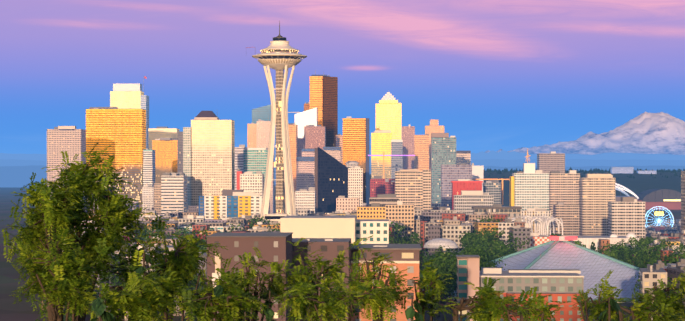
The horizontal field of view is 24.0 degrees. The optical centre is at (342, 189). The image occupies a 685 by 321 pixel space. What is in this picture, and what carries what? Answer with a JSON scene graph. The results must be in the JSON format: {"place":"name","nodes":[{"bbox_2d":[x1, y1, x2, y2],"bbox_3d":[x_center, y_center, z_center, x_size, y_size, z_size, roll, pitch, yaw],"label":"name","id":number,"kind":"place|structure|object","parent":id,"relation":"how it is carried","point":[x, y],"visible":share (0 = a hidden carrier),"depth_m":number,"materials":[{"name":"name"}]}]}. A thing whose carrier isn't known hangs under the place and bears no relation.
{"place":"outdoors","nodes":[
{"label":"outdoors","id":0,"kind":"place"},
{"bbox_2d":[0,170,680,320],"bbox_3d":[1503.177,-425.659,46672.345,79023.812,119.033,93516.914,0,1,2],"label":"ground","id":1,"kind":"structure","parent":0,"point":[22,310],"depth_m":3524.99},
{"bbox_2d":[9,171,102,320],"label":"locust tree","id":2,"kind":"object","parent":1,"relation":"on","point":[58,206],"visible":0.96,"depth_m":69.43,"materials":[{"name":"green plant"}]},
{"bbox_2d":[47,126,85,207],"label":"beige tower","id":3,"kind":"structure","parent":1,"relation":"on","point":[71,140],"depth_m":2615.62,"materials":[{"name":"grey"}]},
{"bbox_2d":[9,229,128,320],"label":"locust tree","id":4,"kind":"object","parent":1,"relation":"on","point":[60,288],"visible":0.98,"depth_m":64.36,"materials":[{"name":"green plant"}]},
{"bbox_2d":[2,143,169,320],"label":"locust tree","id":5,"kind":"object","parent":1,"relation":"on","point":[116,217],"visible":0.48,"depth_m":74.27,"materials":[{"name":"green plant"}]},
{"bbox_2d":[91,294,113,320],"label":"cedar tree","id":6,"kind":"object","parent":1,"relation":"on","point":[98,306],"visible":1,"depth_m":58.15,"materials":[{"name":"green plant"}]},
{"bbox_2d":[86,107,145,212],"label":"gold glass tower","id":7,"kind":"structure","parent":1,"relation":"on","point":[121,133],"depth_m":2813.47,"materials":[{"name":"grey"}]},
{"bbox_2d":[37,257,206,320],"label":"trees","id":8,"kind":"object","parent":1,"relation":"on","point":[117,280],"visible":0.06,"depth_m":688.71,"materials":[{"name":"green plant"}]},
{"bbox_2d":[42,237,206,320],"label":"lowrise blocks","id":9,"kind":"structure","parent":1,"relation":"on","point":[170,247],"depth_m":741.64,"materials":[{"name":"grey"}]},
{"bbox_2d":[110,76,148,147],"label":"skyscraper","id":10,"kind":"structure","parent":1,"relation":"on","point":[127,96],"depth_m":3314.40,"materials":[{"name":"grey"}]},
{"bbox_2d":[83,250,187,320],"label":"locust tree","id":11,"kind":"object","parent":1,"relation":"on","point":[144,300],"visible":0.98,"depth_m":60.64,"materials":[{"name":"green plant"}]},
{"bbox_2d":[64,231,206,253],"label":"trees","id":12,"kind":"object","parent":1,"relation":"on","point":[201,248],"depth_m":937.63,"materials":[{"name":"green plant"}]},
{"bbox_2d":[134,247,154,320],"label":"cedar tree","id":13,"kind":"object","parent":1,"relation":"on","point":[147,259],"visible":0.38,"depth_m":66.30,"materials":[{"name":"green plant"}]},
{"bbox_2d":[142,186,153,212],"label":"white block","id":14,"kind":"structure","parent":1,"relation":"on","point":[148,197],"depth_m":2260.24,"materials":[{"name":"grey concrete"}]},
{"bbox_2d":[143,145,154,186],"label":"skyscraper","id":15,"kind":"structure","parent":1,"relation":"on","point":[148,167],"depth_m":2510.97,"materials":[{"name":"grey"}]},
{"bbox_2d":[154,183,160,214],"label":"tan block","id":16,"kind":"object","parent":1,"relation":"on","point":[157,197],"visible":0.37,"depth_m":2058.89,"materials":[{"name":"beige concrete"}]},
{"bbox_2d":[148,127,178,149],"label":"skyscraper","id":17,"kind":"structure","parent":1,"relation":"on","point":[159,133],"depth_m":3212.45,"materials":[{"name":"grey glass"}]},
{"bbox_2d":[152,138,176,182],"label":"skyscraper","id":18,"kind":"structure","parent":1,"relation":"on","point":[165,149],"depth_m":2710.61,"materials":[{"name":"grey"}]},
{"bbox_2d":[112,215,227,320],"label":"locust tree","id":19,"kind":"object","parent":1,"relation":"on","point":[183,260],"visible":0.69,"depth_m":79.91,"materials":[{"name":"green plant"}]},
{"bbox_2d":[64,209,279,240],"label":"buildings","id":20,"kind":"structure","parent":1,"relation":"on","point":[177,218],"depth_m":1264.81,"materials":[{"name":"grey"}]},
{"bbox_2d":[161,173,186,214],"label":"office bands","id":21,"kind":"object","parent":1,"relation":"on","point":[173,192],"visible":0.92,"depth_m":1907.71,"materials":[{"name":"white concrete"}]},
{"bbox_2d":[177,132,182,172],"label":"skyscraper","id":22,"kind":"structure","parent":1,"relation":"on","point":[179,152],"depth_m":2458.80,"materials":[{"name":"concrete"}]},
{"bbox_2d":[140,210,248,248],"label":"blocks","id":23,"kind":"structure","parent":1,"relation":"on","point":[220,228],"depth_m":1254.94,"materials":[{"name":"beige"}]},
{"bbox_2d":[183,111,234,211],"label":"skyscraper","id":24,"kind":"structure","parent":1,"relation":"on","point":[208,153],"depth_m":2006.22,"materials":[{"name":"grey"}]},
{"bbox_2d":[166,268,274,320],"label":"locust tree","id":25,"kind":"object","parent":1,"relation":"on","point":[235,302],"visible":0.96,"depth_m":61.12,"materials":[{"name":"green plant"}]},
{"bbox_2d":[213,285,229,319],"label":"cedar tree","id":26,"kind":"object","parent":1,"relation":"on","point":[218,290],"visible":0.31,"depth_m":61.96,"materials":[{"name":"green plant"}]},
{"bbox_2d":[199,190,262,218],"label":"block colour bands","id":27,"kind":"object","parent":1,"relation":"on","point":[233,203],"visible":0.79,"depth_m":1504.56,"materials":[{"name":"multicoloured"}]},
{"bbox_2d":[235,145,248,189],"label":"skyscraper","id":28,"kind":"structure","parent":1,"relation":"on","point":[239,157],"depth_m":2355.80,"materials":[{"name":"white concrete"}]},
{"bbox_2d":[237,171,263,195],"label":"building","id":29,"kind":"structure","parent":1,"relation":"on","point":[249,182],"depth_m":1704.12,"materials":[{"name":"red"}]},
{"bbox_2d":[243,148,269,213],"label":"teal glass tower","id":30,"kind":"structure","parent":1,"relation":"on","point":[254,160],"depth_m":2104.50,"materials":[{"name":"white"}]},
{"bbox_2d":[247,117,273,212],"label":"building","id":31,"kind":"structure","parent":1,"relation":"on","point":[258,133],"depth_m":3005.87,"materials":[{"name":"grey"}]},
{"bbox_2d":[252,105,270,123],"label":"skyscraper","id":32,"kind":"structure","parent":1,"relation":"on","point":[263,113],"depth_m":3405.80,"materials":[{"name":"grey"}]},
{"bbox_2d":[83,200,440,214],"bbox_3d":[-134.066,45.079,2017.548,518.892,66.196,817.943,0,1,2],"label":"lowrise blocks","id":33,"kind":"structure","parent":1,"relation":"on","point":[193,208],"depth_m":1994.36,"materials":[{"name":"grey"}]},
{"bbox_2d":[223,247,301,320],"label":"locust tree","id":34,"kind":"object","parent":1,"relation":"on","point":[277,289],"visible":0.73,"depth_m":84.18,"materials":[{"name":"green plant"}]},
{"bbox_2d":[258,291,275,320],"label":"cedar tree","id":35,"kind":"object","parent":1,"relation":"on","point":[271,313],"visible":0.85,"depth_m":64.14,"materials":[{"name":"green plant"}]},
{"bbox_2d":[247,21,306,223],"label":"observation tower","id":36,"kind":"structure","parent":1,"relation":"on","point":[279,54],"depth_m":1276.50,"materials":[{"name":"white metal"}]},
{"bbox_2d":[206,232,350,320],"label":"building","id":37,"kind":"structure","parent":1,"relation":"on","point":[273,247],"depth_m":351.20,"materials":[{"name":"brown brick"}]},
{"bbox_2d":[288,123,297,194],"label":"orange tower","id":38,"kind":"structure","parent":1,"relation":"on","point":[293,133],"depth_m":2903.91,"materials":[{"name":"grey"}]},
{"bbox_2d":[296,149,314,190],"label":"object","id":39,"kind":"structure","parent":1,"relation":"on","point":[305,170],"depth_m":2503.11,"materials":[{"name":"grey"}]},
{"bbox_2d":[295,187,315,213],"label":"white block","id":40,"kind":"structure","parent":1,"relation":"on","point":[305,199],"depth_m":1752.48,"materials":[{"name":"grey concrete"}]},
{"bbox_2d":[295,107,317,137],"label":"skyscraper","id":41,"kind":"structure","parent":1,"relation":"on","point":[306,117],"depth_m":3302.93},
{"bbox_2d":[298,125,325,156],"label":"skyscraper","id":42,"kind":"structure","parent":1,"relation":"on","point":[314,137],"depth_m":3002.59,"materials":[{"name":"grey"}]},
{"bbox_2d":[108,214,529,251],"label":"trees","id":43,"kind":"object","parent":1,"relation":"on","point":[474,237],"visible":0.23,"depth_m":1109.90,"materials":[{"name":"green plant"}]},
{"bbox_2d":[284,238,353,320],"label":"locust tree","id":44,"kind":"object","parent":1,"relation":"on","point":[306,274],"visible":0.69,"depth_m":88.67,"materials":[{"name":"green plant"}]},
{"bbox_2d":[304,71,337,146],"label":"skyscraper","id":45,"kind":"structure","parent":1,"relation":"on","point":[324,94],"depth_m":3530.71,"materials":[{"name":"brown glass"}]},
{"bbox_2d":[315,147,347,213],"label":"skyscraper","id":46,"kind":"structure","parent":1,"relation":"on","point":[331,179],"depth_m":2001.60,"materials":[{"name":"blue glass"}]},
{"bbox_2d":[323,147,340,161],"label":"building","id":47,"kind":"structure","parent":1,"relation":"on","point":[335,152],"depth_m":2601.28,"materials":[{"name":"grey"}]},
{"bbox_2d":[280,216,388,243],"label":"cream hall","id":48,"kind":"object","parent":1,"relation":"on","point":[354,228],"visible":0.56,"depth_m":701.22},
{"bbox_2d":[336,134,342,163],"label":"skyscraper","id":49,"kind":"structure","parent":1,"relation":"on","point":[339,140],"depth_m":3201.08,"materials":[{"name":"grey"}]},
{"bbox_2d":[267,268,413,320],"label":"locust tree","id":50,"kind":"object","parent":1,"relation":"on","point":[334,300],"visible":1,"depth_m":63.28,"materials":[{"name":"green plant"}]},
{"bbox_2d":[0,159,684,166],"bbox_3d":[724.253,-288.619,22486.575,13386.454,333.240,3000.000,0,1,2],"label":"foothills","id":51,"kind":"structure","parent":1,"relation":"on","point":[482,162],"depth_m":23471.84,"materials":[{"name":"blue"}]},
{"bbox_2d":[0,150,684,160],"bbox_3d":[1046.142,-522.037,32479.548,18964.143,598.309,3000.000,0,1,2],"label":"foothills","id":52,"kind":"structure","parent":1,"relation":"on","point":[503,154],"depth_m":33518.27,"materials":[{"name":"blue"}]},
{"bbox_2d":[0,165,684,186],"bbox_3d":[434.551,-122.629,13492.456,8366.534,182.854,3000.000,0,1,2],"label":"foothills","id":53,"kind":"structure","parent":1,"relation":"on","point":[15,176],"depth_m":14287.79,"materials":[{"name":"blue"}]},
{"bbox_2d":[336,196,359,212],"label":"beige block","id":54,"kind":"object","parent":1,"relation":"on","point":[349,205],"visible":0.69,"depth_m":1500.87,"materials":[{"name":"beige concrete"}]},
{"bbox_2d":[348,165,362,205],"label":"high-rise building","id":55,"kind":"structure","parent":1,"relation":"on","point":[355,181],"depth_m":1900.52,"materials":[{"name":"grey"}]},
{"bbox_2d":[343,117,368,204],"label":"skyscraper","id":56,"kind":"structure","parent":1,"relation":"on","point":[355,139],"depth_m":3100.04,"materials":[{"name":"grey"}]},
{"bbox_2d":[344,235,413,320],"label":"locust tree","id":57,"kind":"object","parent":1,"relation":"on","point":[369,274],"visible":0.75,"depth_m":90.11,"materials":[{"name":"green plant"}]},
{"bbox_2d":[371,130,391,178],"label":"skyscraper","id":58,"kind":"structure","parent":1,"relation":"on","point":[381,142],"depth_m":2898.75,"materials":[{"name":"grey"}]},
{"bbox_2d":[370,176,394,196],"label":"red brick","id":59,"kind":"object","parent":1,"relation":"on","point":[379,185],"visible":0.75,"depth_m":2199.52,"materials":[{"name":"grey"}]},
{"bbox_2d":[369,194,398,205],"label":"concrete block","id":60,"kind":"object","parent":1,"relation":"on","point":[383,199],"visible":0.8,"depth_m":1479.92,"materials":[{"name":"grey concrete"}]},
{"bbox_2d":[357,201,413,243],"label":"orange block apts","id":61,"kind":"structure","parent":1,"relation":"on","point":[399,211],"depth_m":1299.66,"materials":[{"name":"grey"}]},
{"bbox_2d":[351,244,421,320],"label":"building","id":62,"kind":"structure","parent":1,"relation":"on","point":[404,256],"depth_m":400.02,"materials":[{"name":"orange brick"}]},
{"bbox_2d":[376,90,401,139],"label":"tower","id":63,"kind":"structure","parent":1,"relation":"on","point":[389,111],"depth_m":3297.21,"materials":[{"name":"yellow glass"}]},
{"bbox_2d":[391,140,402,178],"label":"skyscraper","id":64,"kind":"structure","parent":1,"relation":"on","point":[396,149],"depth_m":2797.98,"materials":[{"name":"white"}]},
{"bbox_2d":[402,124,414,169],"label":"skyscraper","id":65,"kind":"structure","parent":1,"relation":"on","point":[408,133],"depth_m":3196.76,"materials":[{"name":"pink concrete"}]},
{"bbox_2d":[395,169,430,211],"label":"high-rise building","id":66,"kind":"structure","parent":1,"relation":"on","point":[412,186],"depth_m":1748.46,"materials":[{"name":"grey"}]},
{"bbox_2d":[405,295,422,320],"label":"cedar tree","id":67,"kind":"object","parent":1,"relation":"on","point":[410,312],"visible":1,"depth_m":61.86,"materials":[{"name":"green plant"}]},
{"bbox_2d":[298,207,530,258],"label":"buildings","id":68,"kind":"structure","parent":1,"relation":"on","point":[446,223],"depth_m":1257.10,"materials":[{"name":"grey"}]},
{"bbox_2d":[414,134,428,170],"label":"skyscraper","id":69,"kind":"structure","parent":1,"relation":"on","point":[421,152],"depth_m":3096.16,"materials":[{"name":"grey"}]},
{"bbox_2d":[410,259,453,320],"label":"locust tree","id":70,"kind":"object","parent":1,"relation":"on","point":[428,282],"visible":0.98,"depth_m":84.92,"materials":[{"name":"green plant"}]},
{"bbox_2d":[425,120,443,169],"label":"skyscraper","id":71,"kind":"structure","parent":1,"relation":"on","point":[433,127],"depth_m":3294.74,"materials":[{"name":"grey"}]},
{"bbox_2d":[423,238,457,247],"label":"white dome","id":72,"kind":"structure","parent":1,"relation":"on","point":[438,242],"depth_m":1052.71,"materials":[{"name":"white"}]},
{"bbox_2d":[431,133,455,203],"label":"skyscraper","id":73,"kind":"structure","parent":1,"relation":"on","point":[443,148],"depth_m":2496.08,"materials":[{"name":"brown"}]},
{"bbox_2d":[441,163,471,209],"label":"building","id":74,"kind":"structure","parent":1,"relation":"on","point":[449,173],"depth_m":2196.45,"materials":[{"name":"grey"}]},
{"bbox_2d":[419,249,497,316],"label":"trees","id":75,"kind":"object","parent":1,"relation":"on","point":[446,266],"visible":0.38,"depth_m":736.55,"materials":[{"name":"green plant"}]},
{"bbox_2d":[456,151,470,164],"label":"building","id":76,"kind":"structure","parent":1,"relation":"on","point":[463,156],"depth_m":2894.05,"materials":[{"name":"grey glass"}]},
{"bbox_2d":[419,277,514,320],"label":"locust tree","id":77,"kind":"object","parent":1,"relation":"on","point":[477,304],"visible":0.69,"depth_m":69.33,"materials":[{"name":"green plant"}]},
{"bbox_2d":[451,179,482,209],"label":"red block","id":78,"kind":"structure","parent":1,"relation":"on","point":[459,185],"depth_m":1996.27,"materials":[{"name":"red concrete"}]},
{"bbox_2d":[419,239,517,303],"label":"trees","id":79,"kind":"object","parent":1,"relation":"on","point":[497,251],"visible":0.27,"depth_m":907.44,"materials":[{"name":"green plant"}]},
{"bbox_2d":[453,187,493,214],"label":"building","id":80,"kind":"structure","parent":1,"relation":"on","point":[464,201],"depth_m":1696.81,"materials":[{"name":"grey concrete"}]},
{"bbox_2d":[472,163,483,190],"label":"building","id":81,"kind":"structure","parent":1,"relation":"on","point":[477,172],"depth_m":2394.64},
{"bbox_2d":[483,180,500,203],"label":"building","id":82,"kind":"structure","parent":1,"relation":"on","point":[492,187],"depth_m":2094.91,"materials":[{"name":"grey"}]},
{"bbox_2d":[471,204,521,216],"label":"low-rise building","id":83,"kind":"structure","parent":1,"relation":"on","point":[501,209],"depth_m":1496.17,"materials":[{"name":"grey concrete"}]},
{"bbox_2d":[456,255,583,320],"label":"apartment complex","id":84,"kind":"structure","parent":1,"relation":"on","point":[564,285],"depth_m":618.06,"materials":[{"name":"grey"}]},
{"bbox_2d":[474,287,568,320],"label":"locust tree","id":85,"kind":"object","parent":1,"relation":"on","point":[531,307],"visible":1,"depth_m":63.66,"materials":[{"name":"green plant"}]},
{"bbox_2d":[509,148,550,239],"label":"building","id":86,"kind":"structure","parent":1,"relation":"on","point":[529,189],"depth_m":1893.93,"materials":[{"name":"grey concrete"}]},
{"bbox_2d":[423,236,638,302],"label":"arena roof","id":87,"kind":"structure","parent":1,"relation":"on","point":[563,252],"depth_m":915.22,"materials":[{"name":"grey metal"}]},
{"bbox_2d":[508,215,562,240],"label":"arches","id":88,"kind":"structure","parent":1,"relation":"on","point":[539,220],"depth_m":1399.60,"materials":[{"name":"white"}]},
{"bbox_2d":[530,233,548,247],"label":"building","id":89,"kind":"structure","parent":1,"relation":"on","point":[537,239],"depth_m":1355.99,"materials":[{"name":"white"}]},
{"bbox_2d":[537,151,564,172],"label":"building","id":90,"kind":"structure","parent":1,"relation":"on","point":[550,161],"depth_m":2689.88,"materials":[{"name":"grey"}]},
{"bbox_2d":[549,170,579,235],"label":"residential tower","id":91,"kind":"structure","parent":1,"relation":"on","point":[564,196],"depth_m":1991.91,"materials":[{"name":"grey concrete"}]},
{"bbox_2d":[484,167,684,178],"bbox_3d":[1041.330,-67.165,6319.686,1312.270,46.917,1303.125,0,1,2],"label":"ridge trees","id":92,"kind":"object","parent":1,"relation":"on","point":[499,171],"visible":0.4,"depth_m":6005.33,"materials":[{"name":"green plant"}]},
{"bbox_2d":[485,112,684,154],"bbox_3d":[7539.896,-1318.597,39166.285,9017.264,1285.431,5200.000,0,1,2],"label":"mountain","id":93,"kind":"structure","parent":1,"relation":"on","point":[653,133],"depth_m":38342.93,"materials":[{"name":"white snow"}]},
{"bbox_2d":[561,270,629,320],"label":"locust tree","id":94,"kind":"object","parent":1,"relation":"on","point":[605,293],"visible":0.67,"depth_m":84.05,"materials":[{"name":"green plant"}]},
{"bbox_2d":[579,174,614,235],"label":"residential tower","id":95,"kind":"structure","parent":1,"relation":"on","point":[596,193],"depth_m":1891.72,"materials":[{"name":"beige concrete"}]},
{"bbox_2d":[568,233,638,253],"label":"white hall","id":96,"kind":"structure","parent":1,"relation":"on","point":[599,241],"depth_m":1145.29,"materials":[{"name":"white"}]},
{"bbox_2d":[598,297,621,320],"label":"cedar tree","id":97,"kind":"object","parent":1,"relation":"on","point":[614,304],"visible":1,"depth_m":57.73,"materials":[{"name":"green plant"}]},
{"bbox_2d":[549,233,684,265],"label":"trees","id":98,"kind":"object","parent":1,"relation":"on","point":[643,240],"visible":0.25,"depth_m":1063.96,"materials":[{"name":"green plant"}]},
{"bbox_2d":[608,190,644,237],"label":"residential tower","id":99,"kind":"structure","parent":1,"relation":"on","point":[626,215],"depth_m":1592.15,"materials":[{"name":"grey concrete"}]},
{"bbox_2d":[615,183,638,200],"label":"stadium roof","id":100,"kind":"structure","parent":1,"relation":"on","point":[617,198],"depth_m":4477.66,"materials":[{"name":"white metal"}]},
{"bbox_2d":[610,167,656,173],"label":"ridge hospital","id":101,"kind":"structure","parent":1,"relation":"on","point":[621,170],"depth_m":5869.46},
{"bbox_2d":[588,290,684,320],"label":"locust tree","id":102,"kind":"object","parent":1,"relation":"on","point":[636,313],"visible":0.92,"depth_m":61.86,"materials":[{"name":"green plant"}]},
{"bbox_2d":[604,240,669,266],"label":"trees","id":103,"kind":"object","parent":1,"relation":"on","point":[629,258],"visible":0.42,"depth_m":1016.17,"materials":[{"name":"green plant"}]},
{"bbox_2d":[621,277,684,320],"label":"locust tree","id":104,"kind":"object","parent":1,"relation":"on","point":[651,297],"visible":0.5,"depth_m":80.21,"materials":[{"name":"green plant"}]},
{"bbox_2d":[633,245,684,284],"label":"trees","id":105,"kind":"object","parent":1,"relation":"on","point":[669,257],"visible":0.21,"depth_m":813.71,"materials":[{"name":"green plant"}]},
{"bbox_2d":[645,206,673,226],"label":"ferris wheel","id":106,"kind":"object","parent":1,"relation":"on","point":[659,214],"visible":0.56,"depth_m":2882.77,"materials":[{"name":"white"}]},
{"bbox_2d":[639,258,684,320],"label":"lowrise blocks","id":107,"kind":"structure","parent":1,"relation":"on","point":[650,275],"depth_m":649.36,"materials":[{"name":"grey"}]},
{"bbox_2d":[645,219,680,238],"bbox_3d":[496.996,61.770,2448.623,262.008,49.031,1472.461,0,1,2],"label":"waterfront buildings","id":108,"kind":"structure","parent":1,"relation":"on","point":[654,231],"depth_m":2243.50,"materials":[{"name":"grey"}]},
{"bbox_2d":[641,230,684,263],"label":"lowrise blocks","id":109,"kind":"structure","parent":1,"relation":"on","point":[679,237],"depth_m":1184.91,"materials":[{"name":"grey"}]},
{"bbox_2d":[674,267,684,297],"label":"locust tree","id":110,"kind":"object","parent":1,"relation":"on","point":[682,280],"visible":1,"depth_m":79.14,"materials":[{"name":"green plant"}]},
{"bbox_2d":[681,171,684,229],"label":"residential tower","id":111,"kind":"structure","parent":1,"relation":"on","point":[682,200],"depth_m":1510.23,"materials":[{"name":"grey concrete"}]},
{"bbox_2d":[0,0,684,153],"label":"sky","id":112,"kind":"structure","parent":0,"point":[506,75],"materials":[{"name":"blue"}]},
{"bbox_2d":[637,189,680,209],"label":"stadium","id":113,"kind":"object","parent":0,"point":[668,199],"depth_m":4674.67,"materials":[{"name":"grey metal"}]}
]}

